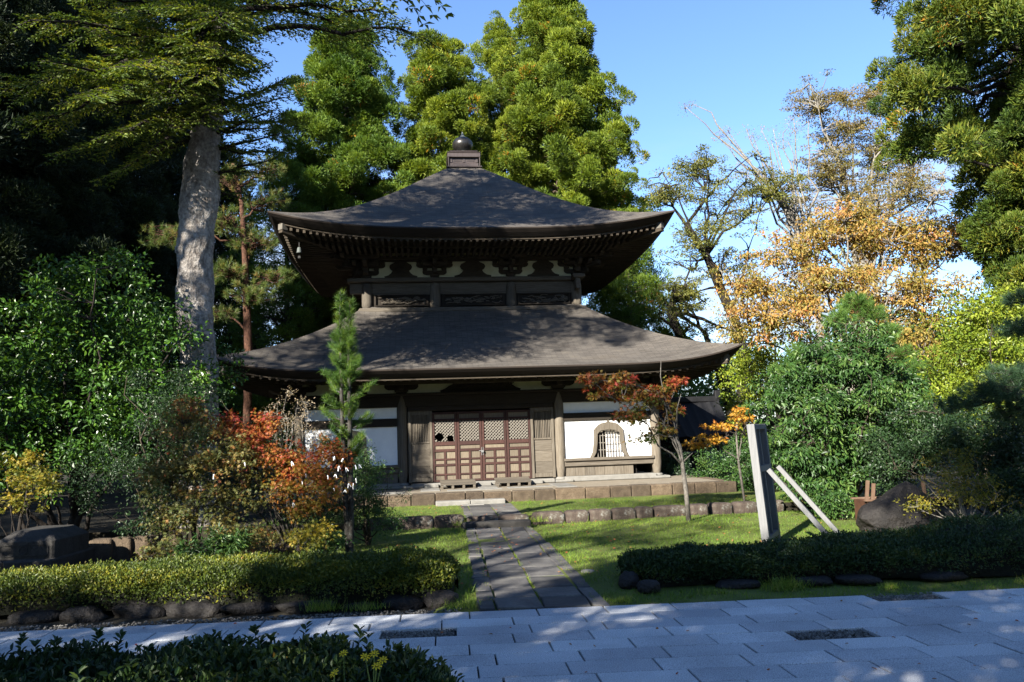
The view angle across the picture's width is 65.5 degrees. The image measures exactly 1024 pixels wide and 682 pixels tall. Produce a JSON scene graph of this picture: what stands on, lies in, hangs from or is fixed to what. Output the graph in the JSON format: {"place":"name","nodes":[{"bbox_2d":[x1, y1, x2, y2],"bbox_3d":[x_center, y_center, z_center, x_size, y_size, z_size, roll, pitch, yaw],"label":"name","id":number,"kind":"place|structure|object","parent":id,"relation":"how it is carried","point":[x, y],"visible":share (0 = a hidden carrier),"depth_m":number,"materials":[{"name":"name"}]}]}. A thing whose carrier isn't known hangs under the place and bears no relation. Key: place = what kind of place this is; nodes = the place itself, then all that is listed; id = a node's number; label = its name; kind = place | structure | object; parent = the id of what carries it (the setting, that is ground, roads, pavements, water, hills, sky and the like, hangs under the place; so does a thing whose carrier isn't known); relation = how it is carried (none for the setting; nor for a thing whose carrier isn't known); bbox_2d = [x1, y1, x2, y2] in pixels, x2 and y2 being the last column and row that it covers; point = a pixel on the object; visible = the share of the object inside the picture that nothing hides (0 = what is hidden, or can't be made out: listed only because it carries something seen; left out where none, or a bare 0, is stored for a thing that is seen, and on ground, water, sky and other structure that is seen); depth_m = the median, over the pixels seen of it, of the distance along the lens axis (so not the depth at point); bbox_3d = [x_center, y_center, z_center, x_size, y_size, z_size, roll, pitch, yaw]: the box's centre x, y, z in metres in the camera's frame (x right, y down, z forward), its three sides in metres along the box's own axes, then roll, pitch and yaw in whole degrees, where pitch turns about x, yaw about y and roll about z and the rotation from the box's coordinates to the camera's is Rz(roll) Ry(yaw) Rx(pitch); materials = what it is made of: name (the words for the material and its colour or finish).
{"place":"outdoors","nodes":[
{"label":"outdoors","id":0,"kind":"place"},
{"bbox_2d":[192,425,341,541],"bbox_3d":[-3.719,2.233,11.953,2.531,1.959,1.434,-5,-7,21],"label":"underbrush","id":1,"kind":"object","parent":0,"point":[317,516],"visible":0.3,"depth_m":11.80,"materials":[{"name":"red plant"}]},
{"bbox_2d":[265,542,306,557],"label":"rock","id":2,"kind":"object","parent":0,"point":[284,549],"visible":0.23,"depth_m":10.97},
{"bbox_2d":[265,7,419,338],"label":"cedar tree","id":3,"kind":"object","parent":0,"point":[350,105],"visible":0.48,"depth_m":31.60,"materials":[{"name":"green plant"}]},
{"bbox_2d":[368,28,502,199],"label":"cedar tree","id":4,"kind":"object","parent":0,"point":[438,115],"visible":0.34,"depth_m":33.24,"materials":[{"name":"green plant"}]},
{"bbox_2d":[472,10,536,182],"label":"cedar tree","id":5,"kind":"object","parent":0,"point":[499,32],"visible":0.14,"depth_m":36.27,"materials":[{"name":"green plant"}]},
{"bbox_2d":[0,442,1021,563],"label":"bank","id":6,"kind":"structure","parent":0,"point":[101,525],"depth_m":17.42,"materials":[{"name":"plant"}]},
{"bbox_2d":[0,168,119,470],"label":"dark conifer","id":7,"kind":"object","parent":6,"relation":"on","point":[62,427],"depth_m":27.95,"materials":[{"name":"green plant"}]},
{"bbox_2d":[0,0,128,419],"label":"dark conifer","id":8,"kind":"object","parent":6,"relation":"on","point":[22,238],"visible":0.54,"depth_m":20.77,"materials":[{"name":"green plant"}]},
{"bbox_2d":[0,0,160,426],"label":"dark conifer","id":9,"kind":"object","parent":6,"relation":"on","point":[94,124],"visible":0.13,"depth_m":23.57,"materials":[{"name":"green plant"}]},
{"bbox_2d":[0,178,174,471],"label":"dark conifer","id":10,"kind":"object","parent":6,"relation":"on","point":[120,376],"visible":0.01,"depth_m":30.70,"materials":[{"name":"green plant"}]},
{"bbox_2d":[1,0,187,382],"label":"dark conifer","id":11,"kind":"object","parent":6,"relation":"on","point":[144,207],"visible":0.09,"depth_m":25.91,"materials":[{"name":"green plant"}]},
{"bbox_2d":[21,8,225,474],"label":"dark conifer","id":12,"kind":"object","parent":6,"relation":"on","point":[175,178],"visible":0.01,"depth_m":33.30,"materials":[{"name":"green plant"}]},
{"bbox_2d":[100,99,292,461],"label":"dark conifer","id":13,"kind":"object","parent":6,"relation":"on","point":[220,248],"visible":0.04,"depth_m":34.79,"materials":[{"name":"green plant"}]},
{"bbox_2d":[137,155,297,497],"bbox_3d":[-7.842,-0.454,21.181,4.293,9.531,2.469,-2,-7,0],"label":"red pine","id":14,"kind":"object","parent":6,"relation":"on","point":[249,292],"visible":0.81,"depth_m":21.26,"materials":[{"name":"green plant"}]},
{"bbox_2d":[0,0,454,527],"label":"fir tree","id":15,"kind":"object","parent":6,"relation":"on","point":[198,52],"visible":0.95,"depth_m":14.59,"materials":[{"name":"green plant"}]},
{"bbox_2d":[213,150,348,460],"label":"cedar tree","id":16,"kind":"object","parent":6,"relation":"on","point":[285,299],"visible":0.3,"depth_m":29.37,"materials":[{"name":"green plant"}]},
{"bbox_2d":[228,471,736,513],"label":"stone platform","id":17,"kind":"structure","parent":6,"relation":"on","point":[672,485],"depth_m":17.78,"materials":[{"name":"stone"}]},
{"bbox_2d":[440,479,475,488],"bbox_3d":[-1.294,3.419,19.067,0.840,0.188,0.518,-1,-7,-7],"label":"step board","id":18,"kind":"object","parent":17,"relation":"on","point":[462,482],"visible":1,"depth_m":18.93,"materials":[{"name":"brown wood"}]},
{"bbox_2d":[216,132,742,492],"label":"temple hall","id":19,"kind":"structure","parent":17,"relation":"on","point":[467,282],"depth_m":20.29,"materials":[{"name":"brown wood"}]},
{"bbox_2d":[432,412,457,481],"bbox_3d":[-1.664,2.629,19.797,0.608,1.720,0.045,-1,-7,-7],"label":"door leaf","id":20,"kind":"structure","parent":19,"relation":"in","point":[443,451],"depth_m":19.77,"materials":[{"name":"wood"}]},
{"bbox_2d":[457,411,482,480],"bbox_3d":[-1.052,2.616,19.869,0.608,1.720,0.045,-1,-7,-7],"label":"door leaf","id":21,"kind":"structure","parent":19,"relation":"in","point":[470,465],"depth_m":19.85,"materials":[{"name":"wood"}]},
{"bbox_2d":[481,410,507,479],"bbox_3d":[-0.438,2.604,19.941,0.608,1.720,0.045,-1,-7,-7],"label":"door leaf","id":22,"kind":"structure","parent":19,"relation":"in","point":[496,464],"depth_m":19.92,"materials":[{"name":"wood"}]},
{"bbox_2d":[506,409,531,477],"bbox_3d":[0.176,2.591,20.012,0.608,1.720,0.045,-1,-7,-7],"label":"door leaf","id":23,"kind":"structure","parent":19,"relation":"in","point":[523,461],"depth_m":20.00,"materials":[{"name":"wood"}]},
{"bbox_2d":[590,420,628,457],"bbox_3d":[2.459,2.491,20.344,1.012,0.960,0.180,-1,-7,-7],"label":"bell window","id":24,"kind":"structure","parent":19,"relation":"in","point":[614,435],"depth_m":20.31,"materials":[{"name":"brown wood"}]},
{"bbox_2d":[494,476,530,486],"bbox_3d":[0.017,3.392,19.220,0.840,0.188,0.518,-1,-7,-7],"label":"step board","id":25,"kind":"object","parent":17,"relation":"on","point":[507,481],"visible":1,"depth_m":19.09,"materials":[{"name":"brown wood"}]},
{"bbox_2d":[640,441,692,475],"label":"glossy shrub","id":26,"kind":"object","parent":6,"relation":"on","point":[669,466],"visible":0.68,"depth_m":21.41,"materials":[{"name":"green plant"}]},
{"bbox_2d":[649,284,735,450],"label":"gnarled tree","id":27,"kind":"object","parent":6,"relation":"on","point":[672,324],"visible":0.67,"depth_m":27.35,"materials":[{"name":"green plant"}]},
{"bbox_2d":[658,390,734,473],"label":"dark shed","id":28,"kind":"structure","parent":6,"relation":"on","point":[699,410],"depth_m":25.09,"materials":[{"name":"black tile"}]},
{"bbox_2d":[686,432,750,479],"bbox_3d":[5.361,3.075,20.063,2.182,1.540,1.450,-2,-7,0],"label":"glossy shrub","id":29,"kind":"object","parent":6,"relation":"on","point":[728,466],"visible":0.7,"depth_m":19.95,"materials":[{"name":"green plant"}]},
{"bbox_2d":[681,406,757,500],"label":"golden maple","id":30,"kind":"object","parent":6,"relation":"on","point":[718,439],"visible":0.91,"depth_m":15.65,"materials":[{"name":"orange plant"}]},
{"bbox_2d":[630,143,811,470],"bbox_3d":[7.386,-1.059,26.400,6.462,10.919,3.658,1,-7,-21],"label":"old maple","id":31,"kind":"object","parent":6,"relation":"on","point":[664,196],"visible":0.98,"depth_m":26.38,"materials":[{"name":"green plant"}]},
{"bbox_2d":[722,469,754,491],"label":"glossy shrub","id":32,"kind":"object","parent":6,"relation":"on","point":[749,483],"visible":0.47,"depth_m":18.18,"materials":[{"name":"green plant"}]},
{"bbox_2d":[677,100,831,419],"bbox_3d":[8.792,-2.206,28.509,5.056,13.563,1.510,-2,-7,5],"label":"bare tree","id":33,"kind":"object","parent":6,"relation":"on","point":[791,213],"visible":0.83,"depth_m":28.73,"materials":[{"name":"brown plant"}]},
{"bbox_2d":[730,425,787,491],"bbox_3d":[5.705,2.725,17.801,1.831,1.681,1.232,-2,-7,0],"label":"glossy shrub","id":34,"kind":"object","parent":6,"relation":"on","point":[745,469],"visible":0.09,"depth_m":17.70,"materials":[{"name":"green plant"}]},
{"bbox_2d":[707,296,846,445],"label":"leafy tree","id":35,"kind":"object","parent":6,"relation":"on","point":[751,365],"visible":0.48,"depth_m":21.94,"materials":[{"name":"green plant"}]},
{"bbox_2d":[702,194,991,462],"bbox_3d":[8.887,0.000,19.854,8.164,7.405,3.760,-2,-7,0],"label":"cherry tree","id":36,"kind":"object","parent":6,"relation":"on","point":[911,290],"visible":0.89,"depth_m":19.67,"materials":[{"name":"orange plant"}]},
{"bbox_2d":[767,287,932,492],"bbox_3d":[7.025,1.044,16.647,3.864,4.494,1.338,-1,-7,-10],"label":"young pine","id":37,"kind":"object","parent":6,"relation":"on","point":[860,305],"visible":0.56,"depth_m":16.93,"materials":[{"name":"green plant"}]},
{"bbox_2d":[771,69,966,455],"bbox_3d":[14.162,-2.965,30.285,7.276,15.123,5.486,0,-7,-17],"label":"zelkova tree","id":38,"kind":"object","parent":6,"relation":"on","point":[832,175],"visible":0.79,"depth_m":30.59,"materials":[{"name":"brown plant"}]},
{"bbox_2d":[874,303,967,463],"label":"leafy tree","id":39,"kind":"object","parent":6,"relation":"on","point":[931,329],"visible":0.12,"depth_m":26.62,"materials":[{"name":"green plant"}]},
{"bbox_2d":[904,280,1023,497],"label":"lime bush","id":40,"kind":"object","parent":6,"relation":"on","point":[975,329],"visible":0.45,"depth_m":15.42,"materials":[{"name":"green plant"}]},
{"bbox_2d":[935,288,1023,456],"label":"leafy tree","id":41,"kind":"object","parent":6,"relation":"on","point":[945,297],"visible":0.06,"depth_m":28.44,"materials":[{"name":"green plant"}]},
{"bbox_2d":[0,588,1023,681],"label":"pavement","id":42,"kind":"structure","parent":0,"point":[723,641],"depth_m":6.15,"materials":[{"name":"stone"}]},
{"bbox_2d":[0,621,464,681],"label":"azalea hedge","id":43,"kind":"object","parent":42,"relation":"on","point":[215,658],"visible":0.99,"depth_m":3.48,"materials":[{"name":"green plant"}]},
{"bbox_2d":[360,650,387,681],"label":"yellow flower","id":44,"kind":"object","parent":43,"relation":"attached to","point":[374,663],"visible":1,"depth_m":2.98,"materials":[{"name":"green plant"}]},
{"bbox_2d":[379,593,941,639],"bbox_3d":[1.496,2.326,6.424,5.086,0.028,1.345,-1,-7,-9],"label":"gravel inset","id":45,"kind":"object","parent":42,"relation":"on","point":[838,634],"visible":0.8,"depth_m":6.51,"materials":[{"name":"gravel"}]},
{"bbox_2d":[0,429,1023,631],"bbox_3d":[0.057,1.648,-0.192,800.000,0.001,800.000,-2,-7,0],"label":"ground","id":46,"kind":"structure","parent":0,"point":[113,618],"depth_m":7.68,"materials":[{"name":"brown soil"}]},
{"bbox_2d":[0,449,62,535],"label":"yellow maple","id":47,"kind":"object","parent":46,"relation":"on","point":[41,477],"visible":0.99,"depth_m":10.74,"materials":[{"name":"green plant"}]},
{"bbox_2d":[6,609,61,623],"bbox_3d":[-4.662,2.697,7.804,0.546,0.137,0.297,-2,-7,0],"label":"edging rock","id":48,"kind":"object","parent":46,"relation":"on","point":[35,616],"visible":0.74,"depth_m":7.69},
{"bbox_2d":[0,525,94,571],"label":"boulder","id":49,"kind":"structure","parent":46,"relation":"on","point":[49,545],"depth_m":9.86,"materials":[{"name":"stone"}]},
{"bbox_2d":[59,605,108,622],"bbox_3d":[-4.170,2.675,7.777,0.468,0.186,0.294,-3,-7,10],"label":"edging rock","id":50,"kind":"object","parent":46,"relation":"on","point":[86,614],"visible":0.73,"depth_m":7.67,"materials":[{"name":"stone"}]},
{"bbox_2d":[112,536,132,561],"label":"bank stone","id":51,"kind":"object","parent":46,"relation":"on","point":[123,548],"visible":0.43,"depth_m":11.10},
{"bbox_2d":[0,244,254,530],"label":"camellia","id":52,"kind":"object","parent":46,"relation":"on","point":[22,396],"visible":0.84,"depth_m":13.40,"materials":[{"name":"green plant"}]},
{"bbox_2d":[132,535,155,561],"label":"bank stone","id":53,"kind":"object","parent":46,"relation":"on","point":[138,541],"visible":0.45,"depth_m":11.20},
{"bbox_2d":[109,490,183,539],"bbox_3d":[-5.143,2.659,11.361,1.148,1.061,0.768,-2,-7,0],"label":"plant","id":54,"kind":"object","parent":46,"relation":"on","point":[135,526],"visible":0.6,"depth_m":11.32,"materials":[{"name":"green plant"}]},
{"bbox_2d":[48,364,248,535],"bbox_3d":[-5.400,1.801,12.025,2.790,2.964,1.806,-2,-7,0],"label":"dark shrub","id":55,"kind":"object","parent":46,"relation":"on","point":[127,467],"visible":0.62,"depth_m":12.07,"materials":[{"name":"green plant"}]},
{"bbox_2d":[131,393,275,561],"bbox_3d":[-4.201,1.874,10.652,1.966,2.418,1.445,-2,-7,0],"label":"olive maple","id":56,"kind":"object","parent":46,"relation":"on","point":[192,468],"visible":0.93,"depth_m":10.65,"materials":[{"name":"green plant"}]},
{"bbox_2d":[165,522,253,557],"bbox_3d":[-3.717,2.600,9.826,1.037,0.726,0.601,2,-8,-29],"label":"plant","id":57,"kind":"object","parent":46,"relation":"on","point":[224,547],"visible":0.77,"depth_m":9.84,"materials":[{"name":"green plant"}]},
{"bbox_2d":[434,514,463,527],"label":"kerb stone","id":58,"kind":"object","parent":46,"relation":"on","point":[449,520],"visible":0.62,"depth_m":14.01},
{"bbox_2d":[0,588,1007,631],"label":"edge gravel","id":59,"kind":"structure","parent":46,"relation":"on","point":[122,624],"depth_m":7.34,"materials":[{"name":"gravel"}]},
{"bbox_2d":[3,309,1022,474],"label":"wood","id":60,"kind":"object","parent":46,"relation":"on","point":[706,389],"visible":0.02,"depth_m":49.95,"materials":[{"name":"green plant"}]},
{"bbox_2d":[634,506,652,518],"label":"kerb stone","id":61,"kind":"object","parent":46,"relation":"on","point":[644,511],"visible":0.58,"depth_m":14.56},
{"bbox_2d":[652,505,685,516],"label":"kerb stone","id":62,"kind":"object","parent":46,"relation":"on","point":[669,510],"visible":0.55,"depth_m":14.65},
{"bbox_2d":[707,502,732,514],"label":"kerb stone","id":63,"kind":"object","parent":46,"relation":"on","point":[714,508],"visible":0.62,"depth_m":14.82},
{"bbox_2d":[737,314,935,509],"bbox_3d":[6.245,1.342,14.934,3.998,3.771,2.730,1,-7,-24],"label":"evergreen bush","id":64,"kind":"object","parent":46,"relation":"on","point":[826,455],"visible":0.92,"depth_m":14.38,"materials":[{"name":"green plant"}]},
{"bbox_2d":[850,393,1023,518],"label":"dark shrub","id":65,"kind":"object","parent":46,"relation":"on","point":[895,463],"visible":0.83,"depth_m":12.88,"materials":[{"name":"green plant"}]},
{"bbox_2d":[933,283,1023,424],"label":"dark pine","id":66,"kind":"object","parent":46,"relation":"on","point":[999,392],"visible":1,"depth_m":10.99,"materials":[{"name":"green plant"}]},
{"bbox_2d":[460,503,609,610],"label":"path","id":67,"kind":"structure","parent":0,"point":[509,584],"depth_m":9.16,"materials":[{"name":"stone"}]},
{"bbox_2d":[476,0,661,211],"label":"cedar tree","id":68,"kind":"object","parent":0,"point":[554,77],"visible":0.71,"depth_m":32.45,"materials":[{"name":"green plant"}]},
{"bbox_2d":[149,0,1017,425],"label":"sky","id":69,"kind":"structure","parent":0,"point":[737,60],"materials":[{"name":"blue"}]},
{"bbox_2d":[359,489,875,522],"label":"terrace","id":70,"kind":"structure","parent":0,"point":[669,501],"depth_m":16.40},
{"bbox_2d":[436,499,470,505],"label":"step stone","id":71,"kind":"object","parent":70,"relation":"on","point":[450,502],"visible":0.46,"depth_m":16.98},
{"bbox_2d":[582,184,654,330],"label":"cedar tree","id":72,"kind":"object","parent":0,"point":[594,299],"visible":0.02,"depth_m":36.63,"materials":[{"name":"green plant"}]},
{"bbox_2d":[221,491,1023,614],"bbox_3d":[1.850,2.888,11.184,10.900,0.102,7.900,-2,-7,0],"label":"lawn","id":73,"kind":"structure","parent":0,"point":[605,585],"depth_m":11.27,"materials":[{"name":"plant"}]},
{"bbox_2d":[111,601,165,618],"bbox_3d":[-3.674,2.675,7.875,0.610,0.219,0.272,-3,-7,13],"label":"edging rock","id":74,"kind":"object","parent":73,"relation":"on","point":[136,610],"visible":0.62,"depth_m":7.78,"materials":[{"name":"stone"}]},
{"bbox_2d":[162,601,227,618],"bbox_3d":[-3.124,2.658,7.837,0.750,0.202,0.302,-5,-7,25],"label":"edging rock","id":75,"kind":"object","parent":73,"relation":"on","point":[198,609],"visible":0.66,"depth_m":7.71,"materials":[{"name":"stone"}]},
{"bbox_2d":[0,544,464,614],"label":"azalea hedge","id":76,"kind":"object","parent":73,"relation":"on","point":[351,577],"visible":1,"depth_m":7.90,"materials":[{"name":"green plant"}]},
{"bbox_2d":[219,601,279,614],"bbox_3d":[-2.542,2.635,7.846,0.663,0.138,0.282,-1,-7,-12],"label":"edging rock","id":77,"kind":"object","parent":73,"relation":"on","point":[251,608],"visible":0.7,"depth_m":7.74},
{"bbox_2d":[228,519,286,554],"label":"plant","id":78,"kind":"object","parent":73,"relation":"on","point":[255,537],"visible":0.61,"depth_m":10.44,"materials":[{"name":"green plant"}]},
{"bbox_2d":[204,407,357,545],"bbox_3d":[-3.234,2.001,11.178,2.224,2.211,1.179,-5,-7,26],"label":"red maple","id":79,"kind":"object","parent":73,"relation":"on","point":[319,485],"visible":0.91,"depth_m":11.03,"materials":[{"name":"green plant"}]},
{"bbox_2d":[258,385,332,540],"bbox_3d":[-3.307,1.931,12.076,1.299,2.547,0.622,-4,-7,20],"label":"dry shrub","id":80,"kind":"object","parent":73,"relation":"on","point":[296,429],"visible":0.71,"depth_m":12.10,"materials":[{"name":"brown plant"}]},
{"bbox_2d":[274,600,338,613],"bbox_3d":[-1.997,2.609,7.820,0.626,0.134,0.280,-2,-7,0],"label":"edging rock","id":81,"kind":"object","parent":73,"relation":"on","point":[292,607],"visible":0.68,"depth_m":7.71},
{"bbox_2d":[279,516,342,551],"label":"plant","id":82,"kind":"object","parent":73,"relation":"on","point":[296,540],"visible":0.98,"depth_m":10.53,"materials":[{"name":"yellow plant"}]},
{"bbox_2d":[293,528,354,556],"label":"plant","id":83,"kind":"object","parent":73,"relation":"on","point":[331,544],"visible":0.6,"depth_m":10.72,"materials":[{"name":"green plant"}]},
{"bbox_2d":[315,288,377,553],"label":"pine sapling","id":84,"kind":"object","parent":73,"relation":"on","point":[347,375],"visible":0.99,"depth_m":11.41,"materials":[{"name":"green plant"}]},
{"bbox_2d":[307,439,412,544],"bbox_3d":[-2.294,2.338,12.107,1.580,1.682,1.165,-2,-7,0],"label":"green shrub","id":85,"kind":"object","parent":73,"relation":"on","point":[376,508],"visible":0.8,"depth_m":12.04,"materials":[{"name":"green plant"}]},
{"bbox_2d":[381,594,425,609],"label":"edging rock","id":86,"kind":"object","parent":73,"relation":"on","point":[401,602],"visible":0.62,"depth_m":7.73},
{"bbox_2d":[398,515,433,529],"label":"kerb stone","id":87,"kind":"object","parent":73,"relation":"on","point":[420,522],"visible":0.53,"depth_m":13.94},
{"bbox_2d":[421,590,458,609],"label":"edging rock","id":88,"kind":"object","parent":73,"relation":"on","point":[436,597],"visible":0.61,"depth_m":7.71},
{"bbox_2d":[461,519,531,529],"bbox_3d":[-0.270,3.210,13.843,1.227,0.172,0.242,-2,-7,-4],"label":"step stone","id":89,"kind":"object","parent":73,"relation":"on","point":[523,523],"visible":0.58,"depth_m":13.74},
{"bbox_2d":[531,511,564,524],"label":"kerb stone","id":90,"kind":"object","parent":73,"relation":"on","point":[555,517],"visible":0.77,"depth_m":14.25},
{"bbox_2d":[564,509,588,522],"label":"kerb stone","id":91,"kind":"object","parent":73,"relation":"on","point":[577,516],"visible":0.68,"depth_m":14.34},
{"bbox_2d":[135,496,1017,678],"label":"fallen leaves","id":92,"kind":"object","parent":73,"relation":"on","point":[619,566],"visible":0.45,"depth_m":10.69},
{"bbox_2d":[588,508,611,521],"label":"kerb stone","id":93,"kind":"object","parent":73,"relation":"on","point":[600,514],"visible":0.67,"depth_m":14.42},
{"bbox_2d":[610,507,635,519],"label":"kerb stone","id":94,"kind":"object","parent":73,"relation":"on","point":[620,513],"visible":0.69,"depth_m":14.49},
{"bbox_2d":[618,571,638,589],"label":"edging rock","id":95,"kind":"object","parent":73,"relation":"on","point":[629,580],"visible":0.72,"depth_m":8.09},
{"bbox_2d":[576,366,692,520],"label":"thin maple","id":96,"kind":"object","parent":73,"relation":"on","point":[649,392],"visible":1,"depth_m":13.81,"materials":[{"name":"red plant"}]},
{"bbox_2d":[636,580,660,593],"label":"edging rock","id":97,"kind":"object","parent":73,"relation":"on","point":[647,586],"visible":0.87,"depth_m":7.83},
{"bbox_2d":[690,503,708,514],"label":"kerb stone","id":98,"kind":"object","parent":73,"relation":"on","point":[699,508],"visible":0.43,"depth_m":14.74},
{"bbox_2d":[715,579,760,588],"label":"edging rock","id":99,"kind":"object","parent":73,"relation":"on","point":[737,583],"visible":0.98,"depth_m":7.94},
{"bbox_2d":[731,501,756,513],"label":"kerb stone","id":100,"kind":"object","parent":73,"relation":"on","point":[739,507],"visible":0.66,"depth_m":14.90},
{"bbox_2d":[746,424,839,541],"bbox_3d":[3.837,1.929,10.653,1.091,1.672,0.985,-5,-7,26],"label":"display board","id":101,"kind":"object","parent":73,"relation":"on","point":[764,475],"visible":0.81,"depth_m":10.71,"materials":[{"name":"grey paint"}]},
{"bbox_2d":[793,575,832,586],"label":"edging rock","id":102,"kind":"object","parent":73,"relation":"on","point":[821,580],"visible":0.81,"depth_m":7.96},
{"bbox_2d":[614,510,1023,587],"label":"azalea hedge","id":103,"kind":"object","parent":73,"relation":"on","point":[976,545],"visible":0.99,"depth_m":8.19,"materials":[{"name":"green plant"}]},
{"bbox_2d":[800,483,854,519],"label":"glossy shrub","id":104,"kind":"object","parent":73,"relation":"on","point":[832,507],"visible":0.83,"depth_m":13.23,"materials":[{"name":"green plant"}]},
{"bbox_2d":[834,574,882,584],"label":"edging rock","id":105,"kind":"object","parent":73,"relation":"on","point":[856,579],"visible":0.98,"depth_m":7.94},
{"bbox_2d":[851,480,934,518],"bbox_3d":[6.052,2.583,12.669,1.120,0.784,0.500,-2,-7,-3],"label":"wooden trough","id":106,"kind":"object","parent":73,"relation":"on","point":[859,502],"visible":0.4,"depth_m":12.55,"materials":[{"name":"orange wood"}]},
{"bbox_2d":[856,481,945,531],"bbox_3d":[5.734,2.487,11.742,1.400,0.817,0.805,-1,-7,-9],"label":"boulder","id":107,"kind":"object","parent":73,"relation":"on","point":[884,511],"visible":0.79,"depth_m":11.55,"materials":[{"name":"stone"}]},
{"bbox_2d":[919,570,967,581],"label":"edging rock","id":108,"kind":"object","parent":73,"relation":"on","point":[937,576],"visible":0.95,"depth_m":7.98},
{"bbox_2d":[892,446,1023,521],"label":"olive shrub","id":109,"kind":"object","parent":73,"relation":"on","point":[955,495],"visible":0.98,"depth_m":10.86,"materials":[{"name":"green plant"}]},
{"bbox_2d":[588,244,696,396],"label":"cedar tree","id":110,"kind":"object","parent":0,"point":[631,313],"visible":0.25,"depth_m":28.50,"materials":[{"name":"green plant"}]},
{"bbox_2d":[863,0,1023,307],"label":"cedar tree","id":111,"kind":"object","parent":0,"point":[987,155],"visible":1,"depth_m":17.69,"materials":[{"name":"green plant"}]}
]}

